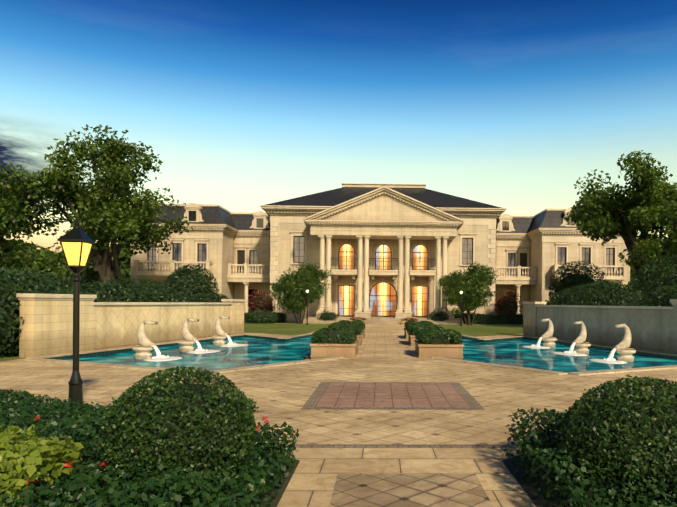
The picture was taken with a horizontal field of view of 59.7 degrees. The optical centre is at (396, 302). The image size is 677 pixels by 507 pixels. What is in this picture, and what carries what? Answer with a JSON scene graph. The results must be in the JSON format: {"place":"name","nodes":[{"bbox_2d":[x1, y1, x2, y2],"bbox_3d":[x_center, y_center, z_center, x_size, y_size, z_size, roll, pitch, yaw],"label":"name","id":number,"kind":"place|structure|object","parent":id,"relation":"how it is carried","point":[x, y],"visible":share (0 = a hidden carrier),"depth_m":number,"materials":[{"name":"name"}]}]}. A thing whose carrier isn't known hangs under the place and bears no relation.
{"place":"outdoors","nodes":[
{"label":"outdoors","id":0,"kind":"place"},
{"bbox_2d":[0,349,24,361],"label":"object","id":1,"kind":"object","parent":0,"point":[5,358],"visible":0.09,"depth_m":18.66,"materials":[{"name":"plant"}]},
{"bbox_2d":[1,238,55,274],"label":"tree","id":2,"kind":"object","parent":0,"point":[34,246],"depth_m":133.80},
{"bbox_2d":[0,403,299,506],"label":"bed soil","id":3,"kind":"structure","parent":0,"point":[280,489],"depth_m":5.88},
{"bbox_2d":[0,424,82,506],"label":"yellow plants","id":4,"kind":"object","parent":3,"relation":"on","point":[34,452],"visible":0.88,"depth_m":5.11,"materials":[{"name":"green plant"}]},
{"bbox_2d":[0,389,298,506],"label":"ground cover","id":5,"kind":"object","parent":3,"relation":"on","point":[78,421],"visible":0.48,"depth_m":5.24,"materials":[{"name":"green plant"}]},
{"bbox_2d":[26,416,268,483],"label":"red flowers","id":6,"kind":"object","parent":5,"relation":"on","point":[103,463],"visible":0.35,"depth_m":5.41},
{"bbox_2d":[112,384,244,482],"bbox_3d":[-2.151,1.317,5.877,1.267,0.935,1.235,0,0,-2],"label":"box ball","id":7,"kind":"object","parent":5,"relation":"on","point":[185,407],"visible":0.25,"depth_m":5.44,"materials":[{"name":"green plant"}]},
{"bbox_2d":[96,366,255,496],"bbox_3d":[-2.188,1.263,5.887,1.546,1.268,1.522,0,0,-2],"label":"box ball","id":8,"kind":"object","parent":3,"relation":"on","point":[119,413],"visible":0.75,"depth_m":5.40,"materials":[{"name":"green plant"}]},
{"bbox_2d":[97,370,258,451],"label":"box ball sprigs","id":9,"kind":"object","parent":8,"relation":"attached to","point":[210,401],"visible":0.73,"depth_m":5.47,"materials":[{"name":"green plant"}]},
{"bbox_2d":[25,327,327,358],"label":"paving side","id":10,"kind":"structure","parent":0,"point":[277,335],"depth_m":33.17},
{"bbox_2d":[0,277,23,357],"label":"bush","id":11,"kind":"object","parent":10,"relation":"on","point":[13,349],"depth_m":18.74,"materials":[{"name":"plant"}]},
{"bbox_2d":[0,267,63,348],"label":"bush","id":12,"kind":"object","parent":10,"relation":"on","point":[24,283],"depth_m":22.54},
{"bbox_2d":[63,280,148,301],"bbox_3d":[-14.046,0.396,27.914,4.570,2.959,4.156,0,0,-2],"label":"bush","id":13,"kind":"object","parent":10,"relation":"on","point":[119,290],"depth_m":27.44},
{"bbox_2d":[96,278,179,301],"bbox_3d":[-16.422,0.181,36.388,6.086,3.328,5.191,0,0,-2],"label":"bush","id":14,"kind":"object","parent":10,"relation":"on","point":[139,285],"depth_m":35.91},
{"bbox_2d":[135,289,195,301],"bbox_3d":[-13.357,0.562,32.810,4.388,2.639,4.490,0,0,-2],"label":"bush","id":15,"kind":"object","parent":10,"relation":"on","point":[157,293],"depth_m":32.11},
{"bbox_2d":[191,292,228,301],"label":"bush","id":16,"kind":"object","parent":10,"relation":"on","point":[207,295],"depth_m":39.33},
{"bbox_2d":[44,335,311,359],"bbox_3d":[-7.043,2.239,28.551,9.240,0.800,26.300,0,0,-2],"label":"pool edge","id":17,"kind":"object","parent":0,"point":[130,349],"depth_m":25.09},
{"bbox_2d":[357,333,362,345],"bbox_3d":[-2.336,2.046,26.430,1.570,1.260,2.400,0,0,-2],"label":"planter","id":18,"kind":"object","parent":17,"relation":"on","point":[359,337],"visible":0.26,"depth_m":25.29,"materials":[{"name":"stone"}]},
{"bbox_2d":[328,322,364,334],"bbox_3d":[-2.278,1.176,26.374,1.663,0.562,2.424,0,0,-2],"label":"planter hedge","id":19,"kind":"object","parent":18,"relation":"on","point":[349,325],"depth_m":25.45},
{"bbox_2d":[24,333,343,372],"bbox_3d":[-7.035,1.819,28.573,9.990,0.041,27.018,0,0,-2],"label":"pool coping","id":20,"kind":"object","parent":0,"point":[40,358],"visible":0.56,"depth_m":17.83,"materials":[{"name":"stone"}]},
{"bbox_2d":[67,337,311,370],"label":"pool water","id":21,"kind":"structure","parent":0,"point":[255,351],"depth_m":21.49,"materials":[{"name":"liquid"}]},
{"bbox_2d":[132,320,157,358],"bbox_3d":[-8.747,1.631,20.299,0.770,1.990,0.700,0,0,2],"label":"fountain sculpture","id":22,"kind":"object","parent":21,"relation":"on","point":[144,348],"visible":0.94,"depth_m":20.17,"materials":[{"name":"stone"}]},
{"bbox_2d":[153,345,161,355],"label":"water stream","id":23,"kind":"structure","parent":22,"relation":"attached to","point":[158,352],"depth_m":20.23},
{"bbox_2d":[143,355,183,360],"bbox_3d":[-8.059,1.893,20.270,1.240,0.130,1.832,0,0,2],"label":"water splash","id":24,"kind":"object","parent":21,"relation":"on","point":[162,358],"visible":0.92,"depth_m":20.08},
{"bbox_2d":[178,318,198,351],"bbox_3d":[-8.331,1.634,23.358,0.770,1.990,0.700,0,0,8],"label":"fountain sculpture","id":25,"kind":"object","parent":21,"relation":"on","point":[187,342],"visible":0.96,"depth_m":23.23,"materials":[{"name":"stone"}]},
{"bbox_2d":[185,348,221,353],"bbox_3d":[-7.650,1.897,23.259,1.240,0.129,1.832,0,0,8],"label":"water splash","id":26,"kind":"object","parent":21,"relation":"on","point":[197,350],"visible":0.88,"depth_m":23.03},
{"bbox_2d":[211,316,229,344],"bbox_3d":[-8.075,1.636,26.766,0.770,1.990,0.700,0,0,9],"label":"fountain sculpture","id":27,"kind":"object","parent":21,"relation":"on","point":[219,337],"visible":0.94,"depth_m":26.63,"materials":[{"name":"stone"}]},
{"bbox_2d":[219,342,248,346],"bbox_3d":[-7.395,1.896,26.659,1.240,0.134,1.832,0,0,9],"label":"water splash","id":28,"kind":"object","parent":21,"relation":"on","point":[231,345],"visible":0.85,"depth_m":26.42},
{"bbox_2d":[0,359,400,506],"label":"paving","id":29,"kind":"structure","parent":0,"point":[313,479],"depth_m":7.51,"materials":[{"name":"stone"}]},
{"bbox_2d":[244,323,329,335],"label":"lawn","id":30,"kind":"structure","parent":0,"point":[292,329],"depth_m":40.77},
{"bbox_2d":[248,311,275,322],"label":"shrub","id":31,"kind":"object","parent":30,"relation":"on","point":[264,316],"visible":0.44,"depth_m":49.23,"materials":[{"name":"green plant"}]},
{"bbox_2d":[310,340,358,358],"bbox_3d":[-2.188,2.047,21.032,1.570,1.260,2.400,0,0,-2],"label":"planter","id":32,"kind":"object","parent":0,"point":[320,350],"visible":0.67,"depth_m":19.87,"materials":[{"name":"stone"}]},
{"bbox_2d":[311,327,356,343],"bbox_3d":[-2.214,1.196,21.064,1.579,0.563,2.709,0,0,-2],"label":"planter hedge","id":33,"kind":"object","parent":32,"relation":"on","point":[325,330],"depth_m":20.03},
{"bbox_2d":[0,0,676,251],"label":"sky","id":34,"kind":"structure","parent":0,"point":[244,105],"materials":[{"name":"blue"}]},
{"bbox_2d":[336,320,364,328],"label":"planter hedge","id":35,"kind":"object","parent":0,"point":[362,324],"depth_m":30.29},
{"bbox_2d":[356,324,386,357],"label":"walkway","id":36,"kind":"structure","parent":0,"point":[373,345],"depth_m":26.65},
{"bbox_2d":[131,193,629,324],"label":"mansion walls","id":37,"kind":"structure","parent":0,"point":[382,207],"depth_m":54.99,"materials":[{"name":"stone"}]},
{"bbox_2d":[148,211,574,311],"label":"dark mansion windows","id":38,"kind":"structure","parent":37,"relation":"in","point":[259,222],"depth_m":60.23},
{"bbox_2d":[148,211,613,316],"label":"mansion window frames","id":39,"kind":"structure","parent":37,"relation":"attached to","point":[383,261],"depth_m":55.16,"materials":[{"name":"wood"}]},
{"bbox_2d":[149,237,612,274],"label":"dim mansion windows","id":40,"kind":"structure","parent":37,"relation":"in","point":[301,253],"depth_m":55.65,"materials":[{"name":"glass"}]},
{"bbox_2d":[338,244,427,315],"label":"lit mansion windows","id":41,"kind":"structure","parent":37,"relation":"in","point":[382,303],"depth_m":55.13,"materials":[{"name":"glass"}]},
{"bbox_2d":[331,258,435,269],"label":"mansion balcony rails","id":42,"kind":"object","parent":37,"relation":"attached to","point":[396,260],"visible":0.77,"depth_m":51.78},
{"bbox_2d":[153,186,622,232],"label":"roof","id":43,"kind":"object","parent":37,"relation":"on","point":[333,197],"visible":0.15,"depth_m":56.64,"materials":[{"name":"tile"}]},
{"bbox_2d":[243,235,521,314],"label":"mansion columns","id":44,"kind":"structure","parent":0,"point":[362,298],"depth_m":51.79,"materials":[{"name":"stone"}]},
{"bbox_2d":[244,322,522,324],"bbox_3d":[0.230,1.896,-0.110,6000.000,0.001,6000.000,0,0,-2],"label":"ground sheet","id":45,"kind":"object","parent":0,"point":[484,324],"depth_m":51.57,"materials":[{"name":"green plant"}]},
{"bbox_2d":[0,181,47,273],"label":"tree","id":46,"kind":"object","parent":45,"relation":"on","point":[18,257],"depth_m":41.62,"materials":[{"name":"plant"}]},
{"bbox_2d":[0,267,71,293],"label":"bush","id":47,"kind":"object","parent":45,"relation":"on","point":[58,283],"depth_m":30.13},
{"bbox_2d":[31,251,62,281],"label":"shrub","id":48,"kind":"object","parent":45,"relation":"on","point":[42,269],"depth_m":112.05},
{"bbox_2d":[53,256,85,293],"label":"shrub","id":49,"kind":"object","parent":45,"relation":"on","point":[59,273],"depth_m":87.11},
{"bbox_2d":[0,124,192,285],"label":"tree","id":50,"kind":"object","parent":45,"relation":"on","point":[119,222],"depth_m":42.77,"materials":[{"name":"plant"}]},
{"bbox_2d":[62,244,130,288],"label":"shrub","id":51,"kind":"object","parent":45,"relation":"on","point":[66,276],"depth_m":74.95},
{"bbox_2d":[80,273,132,289],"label":"shrub","id":52,"kind":"object","parent":45,"relation":"on","point":[95,279],"depth_m":47.49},
{"bbox_2d":[19,300,243,357],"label":"garden wall","id":53,"kind":"structure","parent":45,"relation":"on","point":[46,327],"depth_m":20.08,"materials":[{"name":"stone"}]},
{"bbox_2d":[16,293,245,304],"bbox_3d":[-10.428,-0.077,26.139,0.690,0.380,14.966,0,0,12],"label":"wall cap","id":54,"kind":"object","parent":53,"relation":"on","point":[28,296],"visible":0.94,"depth_m":21.47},
{"bbox_2d":[93,334,230,349],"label":"garden wall plinth","id":55,"kind":"structure","parent":53,"relation":"attached to","point":[139,344],"depth_m":23.80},
{"bbox_2d":[96,308,228,347],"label":"wall","id":56,"kind":"structure","parent":53,"relation":"attached to","point":[115,328],"depth_m":25.21,"materials":[{"name":"stone"}]},
{"bbox_2d":[164,264,219,298],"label":"evergreen","id":57,"kind":"object","parent":45,"relation":"on","point":[181,269],"visible":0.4,"depth_m":48.33,"materials":[{"name":"green plant"}]},
{"bbox_2d":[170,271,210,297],"bbox_3d":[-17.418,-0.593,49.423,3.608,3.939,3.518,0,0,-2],"label":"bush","id":58,"kind":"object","parent":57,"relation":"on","point":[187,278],"visible":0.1,"depth_m":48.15,"materials":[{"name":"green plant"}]},
{"bbox_2d":[247,289,274,311],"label":"red shrub","id":59,"kind":"object","parent":45,"relation":"on","point":[270,300],"visible":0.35,"depth_m":51.93,"materials":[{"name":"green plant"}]},
{"bbox_2d":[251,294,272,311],"bbox_3d":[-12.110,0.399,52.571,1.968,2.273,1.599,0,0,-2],"label":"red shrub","id":60,"kind":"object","parent":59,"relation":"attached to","point":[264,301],"visible":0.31,"depth_m":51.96,"materials":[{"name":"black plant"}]},
{"bbox_2d":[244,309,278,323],"bbox_3d":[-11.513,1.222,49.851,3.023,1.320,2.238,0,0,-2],"label":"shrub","id":61,"kind":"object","parent":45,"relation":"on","point":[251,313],"visible":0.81,"depth_m":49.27,"materials":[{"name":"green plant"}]},
{"bbox_2d":[244,312,286,322],"bbox_3d":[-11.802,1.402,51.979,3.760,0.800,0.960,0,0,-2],"label":"hedge","id":62,"kind":"object","parent":45,"relation":"on","point":[282,320],"visible":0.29,"depth_m":51.55,"materials":[{"name":"green plant"}]},
{"bbox_2d":[288,262,332,323],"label":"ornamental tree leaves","id":63,"kind":"object","parent":45,"relation":"on","point":[307,269],"depth_m":49.12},
{"bbox_2d":[273,266,323,304],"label":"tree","id":64,"kind":"object","parent":63,"relation":"attached to","point":[296,288],"depth_m":48.71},
{"bbox_2d":[267,275,308,323],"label":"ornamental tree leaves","id":65,"kind":"object","parent":64,"relation":"attached to","point":[274,293],"depth_m":49.22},
{"bbox_2d":[282,280,306,323],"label":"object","id":66,"kind":"object","parent":64,"relation":"attached to","point":[298,305],"depth_m":48.85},
{"bbox_2d":[317,311,338,320],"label":"shrub","id":67,"kind":"object","parent":45,"relation":"on","point":[335,316],"depth_m":50.80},
{"bbox_2d":[134,183,626,321],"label":"mansion","id":68,"kind":"structure","parent":45,"relation":"on","point":[206,233],"depth_m":55.05,"materials":[{"name":"stone"}]},
{"bbox_2d":[427,311,448,320],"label":"shrub","id":69,"kind":"object","parent":45,"relation":"on","point":[438,316],"depth_m":51.08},
{"bbox_2d":[453,313,522,323],"bbox_3d":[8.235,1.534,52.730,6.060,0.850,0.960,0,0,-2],"label":"hedge","id":70,"kind":"object","parent":45,"relation":"on","point":[487,318],"visible":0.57,"depth_m":52.26,"materials":[{"name":"green plant"}]},
{"bbox_2d":[494,288,522,316],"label":"red shrub","id":71,"kind":"object","parent":45,"relation":"on","point":[497,300],"visible":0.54,"depth_m":52.74,"materials":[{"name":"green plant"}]},
{"bbox_2d":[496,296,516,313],"bbox_3d":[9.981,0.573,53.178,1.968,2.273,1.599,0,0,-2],"label":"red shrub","id":72,"kind":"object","parent":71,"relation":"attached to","point":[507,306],"visible":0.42,"depth_m":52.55,"materials":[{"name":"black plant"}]},
{"bbox_2d":[548,261,607,304],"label":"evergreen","id":73,"kind":"object","parent":45,"relation":"on","point":[574,270],"visible":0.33,"depth_m":49.54,"materials":[{"name":"green plant"}]},
{"bbox_2d":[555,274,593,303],"bbox_3d":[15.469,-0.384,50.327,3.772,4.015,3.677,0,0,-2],"label":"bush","id":74,"kind":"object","parent":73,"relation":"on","point":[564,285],"visible":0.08,"depth_m":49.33,"materials":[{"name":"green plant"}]},
{"bbox_2d":[545,282,623,304],"bbox_3d":[12.174,0.383,37.297,5.820,3.394,4.804,0,0,-2],"label":"bush","id":75,"kind":"object","parent":45,"relation":"on","point":[563,293],"depth_m":36.67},
{"bbox_2d":[523,304,676,353],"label":"garden wall","id":76,"kind":"structure","parent":45,"relation":"on","point":[530,318],"depth_m":27.03,"materials":[{"name":"stone"}]},
{"bbox_2d":[522,299,676,308],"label":"wall coping","id":77,"kind":"object","parent":76,"relation":"on","point":[673,301],"visible":1,"depth_m":25.93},
{"bbox_2d":[538,311,669,350],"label":"wall","id":78,"kind":"structure","parent":76,"relation":"attached to","point":[649,331],"depth_m":25.82,"materials":[{"name":"stone"}]},
{"bbox_2d":[536,336,671,352],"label":"garden wall plinth","id":79,"kind":"structure","parent":76,"relation":"attached to","point":[615,345],"depth_m":24.51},
{"bbox_2d":[573,280,653,305],"bbox_3d":[11.792,0.443,31.808,4.338,3.263,4.291,0,0,-2],"label":"bush","id":80,"kind":"object","parent":45,"relation":"on","point":[612,290],"depth_m":30.84,"materials":[{"name":"plant"}]},
{"bbox_2d":[563,150,676,292],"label":"tree","id":81,"kind":"object","parent":45,"relation":"on","point":[588,215],"depth_m":38.50,"materials":[{"name":"plant"}]},
{"bbox_2d":[627,277,659,290],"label":"shrub","id":82,"kind":"object","parent":45,"relation":"on","point":[639,280],"depth_m":49.03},
{"bbox_2d":[626,254,676,305],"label":"bush","id":83,"kind":"object","parent":45,"relation":"on","point":[646,285],"depth_m":32.12,"materials":[{"name":"plant"}]},
{"bbox_2d":[627,284,676,306],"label":"bush","id":84,"kind":"object","parent":45,"relation":"on","point":[660,294],"depth_m":26.50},
{"bbox_2d":[383,324,430,358],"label":"walkway","id":85,"kind":"structure","parent":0,"point":[397,344],"depth_m":26.80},
{"bbox_2d":[408,333,416,345],"bbox_3d":[1.333,2.075,26.530,1.570,1.260,2.400,0,0,-2],"label":"planter","id":86,"kind":"object","parent":85,"relation":"on","point":[411,339],"visible":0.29,"depth_m":25.35,"materials":[{"name":"stone"}]},
{"bbox_2d":[407,324,442,335],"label":"planter hedge","id":87,"kind":"object","parent":86,"relation":"on","point":[410,328],"depth_m":25.54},
{"bbox_2d":[404,328,410,338],"bbox_3d":[1.206,2.074,31.129,1.570,1.260,2.400,0,0,-2],"label":"planter","id":88,"kind":"object","parent":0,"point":[406,335],"visible":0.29,"depth_m":29.95,"materials":[{"name":"stone"}]},
{"bbox_2d":[404,320,432,329],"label":"planter hedge","id":89,"kind":"object","parent":88,"relation":"on","point":[413,322],"depth_m":30.31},
{"bbox_2d":[401,317,417,323],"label":"flower box","id":90,"kind":"object","parent":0,"point":[410,318],"depth_m":49.94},
{"bbox_2d":[436,324,522,336],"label":"lawn","id":91,"kind":"structure","parent":0,"point":[481,330],"depth_m":41.45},
{"bbox_2d":[438,270,473,324],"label":"ornamental tree leaves","id":92,"kind":"object","parent":91,"relation":"on","point":[442,281],"depth_m":49.64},
{"bbox_2d":[460,294,461,325],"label":"garden lamp","id":93,"kind":"object","parent":91,"relation":"on","point":[461,312],"visible":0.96,"depth_m":47.50,"materials":[{"name":"metal"}]},
{"bbox_2d":[448,278,483,324],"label":"ornamental tree leaves","id":94,"kind":"object","parent":91,"relation":"on","point":[458,295],"depth_m":48.77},
{"bbox_2d":[463,261,498,324],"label":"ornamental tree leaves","id":95,"kind":"object","parent":91,"relation":"on","point":[481,272],"depth_m":49.06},
{"bbox_2d":[443,269,493,304],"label":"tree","id":96,"kind":"object","parent":95,"relation":"attached to","point":[463,275],"depth_m":48.75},
{"bbox_2d":[464,324,522,337],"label":"paving side","id":97,"kind":"structure","parent":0,"point":[497,335],"depth_m":34.04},
{"bbox_2d":[398,368,676,506],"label":"paving","id":98,"kind":"structure","parent":0,"point":[501,486],"depth_m":6.86,"materials":[{"name":"stone"}]},
{"bbox_2d":[88,358,643,443],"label":"stone pavement","id":99,"kind":"structure","parent":98,"relation":"on","point":[280,395],"depth_m":11.45,"materials":[{"name":"stone"}]},
{"bbox_2d":[57,221,95,410],"bbox_3d":[-5.540,0.216,10.135,0.431,3.270,0.431,0,0,-2],"label":"lamp post","id":100,"kind":"object","parent":99,"relation":"on","point":[76,234],"depth_m":10.08,"materials":[{"name":"metal"}]},
{"bbox_2d":[314,383,470,406],"bbox_3d":[-0.103,1.882,12.036,2.840,0.001,3.100,0,0,-2],"label":"red panel","id":101,"kind":"object","parent":99,"relation":"on","point":[391,395],"visible":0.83,"depth_m":11.77,"materials":[{"name":"tile"}]},
{"bbox_2d":[301,382,484,409],"bbox_3d":[-0.103,1.886,12.036,3.240,0.001,3.500,0,0,-2],"label":"paving border","id":102,"kind":"object","parent":99,"relation":"on","point":[311,402],"visible":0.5,"depth_m":10.83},
{"bbox_2d":[414,340,463,359],"bbox_3d":[1.481,2.076,21.133,1.570,1.260,2.400,0,0,-2],"label":"planter","id":103,"kind":"object","parent":99,"relation":"on","point":[452,351],"visible":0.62,"depth_m":19.97,"materials":[{"name":"stone"}]},
{"bbox_2d":[415,328,462,344],"bbox_3d":[1.476,1.220,21.054,1.645,0.552,2.449,0,0,-2],"label":"planter hedge","id":104,"kind":"object","parent":103,"relation":"on","point":[420,336],"depth_m":20.12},
{"bbox_2d":[285,444,532,447],"bbox_3d":[0.016,1.889,7.697,11.200,0.001,0.180,0,0,-2],"label":"plaza sett row","id":105,"kind":"object","parent":98,"relation":"on","point":[402,446],"depth_m":7.70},
{"bbox_2d":[329,474,492,506],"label":"panel","id":106,"kind":"object","parent":98,"relation":"on","point":[408,490],"visible":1,"depth_m":5.86,"materials":[{"name":"tile"}]},
{"bbox_2d":[431,334,676,375],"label":"pool coping","id":107,"kind":"object","parent":98,"relation":"on","point":[574,373],"visible":0.65,"depth_m":17.19,"materials":[{"name":"stone"}]},
{"bbox_2d":[501,450,675,506],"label":"bed soil","id":108,"kind":"structure","parent":98,"relation":"on","point":[526,486],"depth_m":6.10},
{"bbox_2d":[503,392,676,506],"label":"ground cover","id":109,"kind":"object","parent":108,"relation":"on","point":[546,443],"visible":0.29,"depth_m":5.25,"materials":[{"name":"green plant"}]},
{"bbox_2d":[559,376,676,506],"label":"box ball","id":110,"kind":"object","parent":108,"relation":"on","point":[647,384],"visible":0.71,"depth_m":5.29,"materials":[{"name":"green plant"}]},
{"bbox_2d":[559,374,676,441],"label":"box ball sprigs","id":111,"kind":"object","parent":110,"relation":"on","point":[647,400],"visible":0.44,"depth_m":5.42,"materials":[{"name":"green plant"}]},
{"bbox_2d":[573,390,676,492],"bbox_3d":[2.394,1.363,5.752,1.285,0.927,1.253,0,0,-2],"label":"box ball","id":112,"kind":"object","parent":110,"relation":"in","point":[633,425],"visible":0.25,"depth_m":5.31,"materials":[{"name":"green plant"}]},
{"bbox_2d":[460,339,676,372],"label":"pool water","id":113,"kind":"structure","parent":0,"point":[511,352],"depth_m":21.79,"materials":[{"name":"liquid"}]},
{"bbox_2d":[520,344,549,348],"bbox_3d":[6.379,2.004,27.015,1.240,0.136,1.832,0,0,-14],"label":"water splash","id":114,"kind":"object","parent":113,"relation":"on","point":[537,346],"visible":0.85,"depth_m":26.77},
{"bbox_2d":[539,318,556,346],"bbox_3d":[7.050,1.755,27.180,0.770,1.990,0.700,0,0,-14],"label":"fountain statue","id":115,"kind":"object","parent":113,"relation":"on","point":[548,339],"visible":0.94,"depth_m":27.04,"materials":[{"name":"stone"}]},
{"bbox_2d":[549,351,587,355],"bbox_3d":[6.868,2.009,23.494,1.240,0.134,1.832,0,0,-25],"label":"water splash","id":116,"kind":"object","parent":113,"relation":"on","point":[573,353],"visible":0.92,"depth_m":23.27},
{"bbox_2d":[571,321,590,353],"bbox_3d":[7.496,1.758,23.785,0.770,1.990,0.700,0,0,-25],"label":"fountain statue","id":117,"kind":"object","parent":113,"relation":"on","point":[581,346],"visible":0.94,"depth_m":23.64,"materials":[{"name":"stone"}]},
{"bbox_2d":[586,358,626,363],"bbox_3d":[7.391,2.013,20.663,1.240,0.134,1.832,0,0,-8],"label":"water foam","id":118,"kind":"object","parent":113,"relation":"on","point":[611,361],"visible":0.9,"depth_m":20.43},
{"bbox_2d":[612,324,635,361],"bbox_3d":[8.077,1.763,20.759,0.770,1.990,0.700,0,0,-8],"label":"fountain statue","id":119,"kind":"object","parent":113,"relation":"on","point":[624,351],"visible":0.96,"depth_m":20.63,"materials":[{"name":"stone"}]},
{"bbox_2d":[608,348,616,358],"bbox_3d":[7.596,1.894,20.692,0.340,0.579,0.199,0,0,-8],"label":"water jet","id":120,"kind":"object","parent":119,"relation":"attached to","point":[611,355],"visible":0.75,"depth_m":20.64},
{"bbox_2d":[462,336,676,359],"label":"pool edge","id":121,"kind":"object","parent":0,"point":[604,348],"depth_m":28.51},
{"bbox_2d":[630,236,674,285],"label":"shrub","id":122,"kind":"object","parent":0,"point":[631,267],"depth_m":80.19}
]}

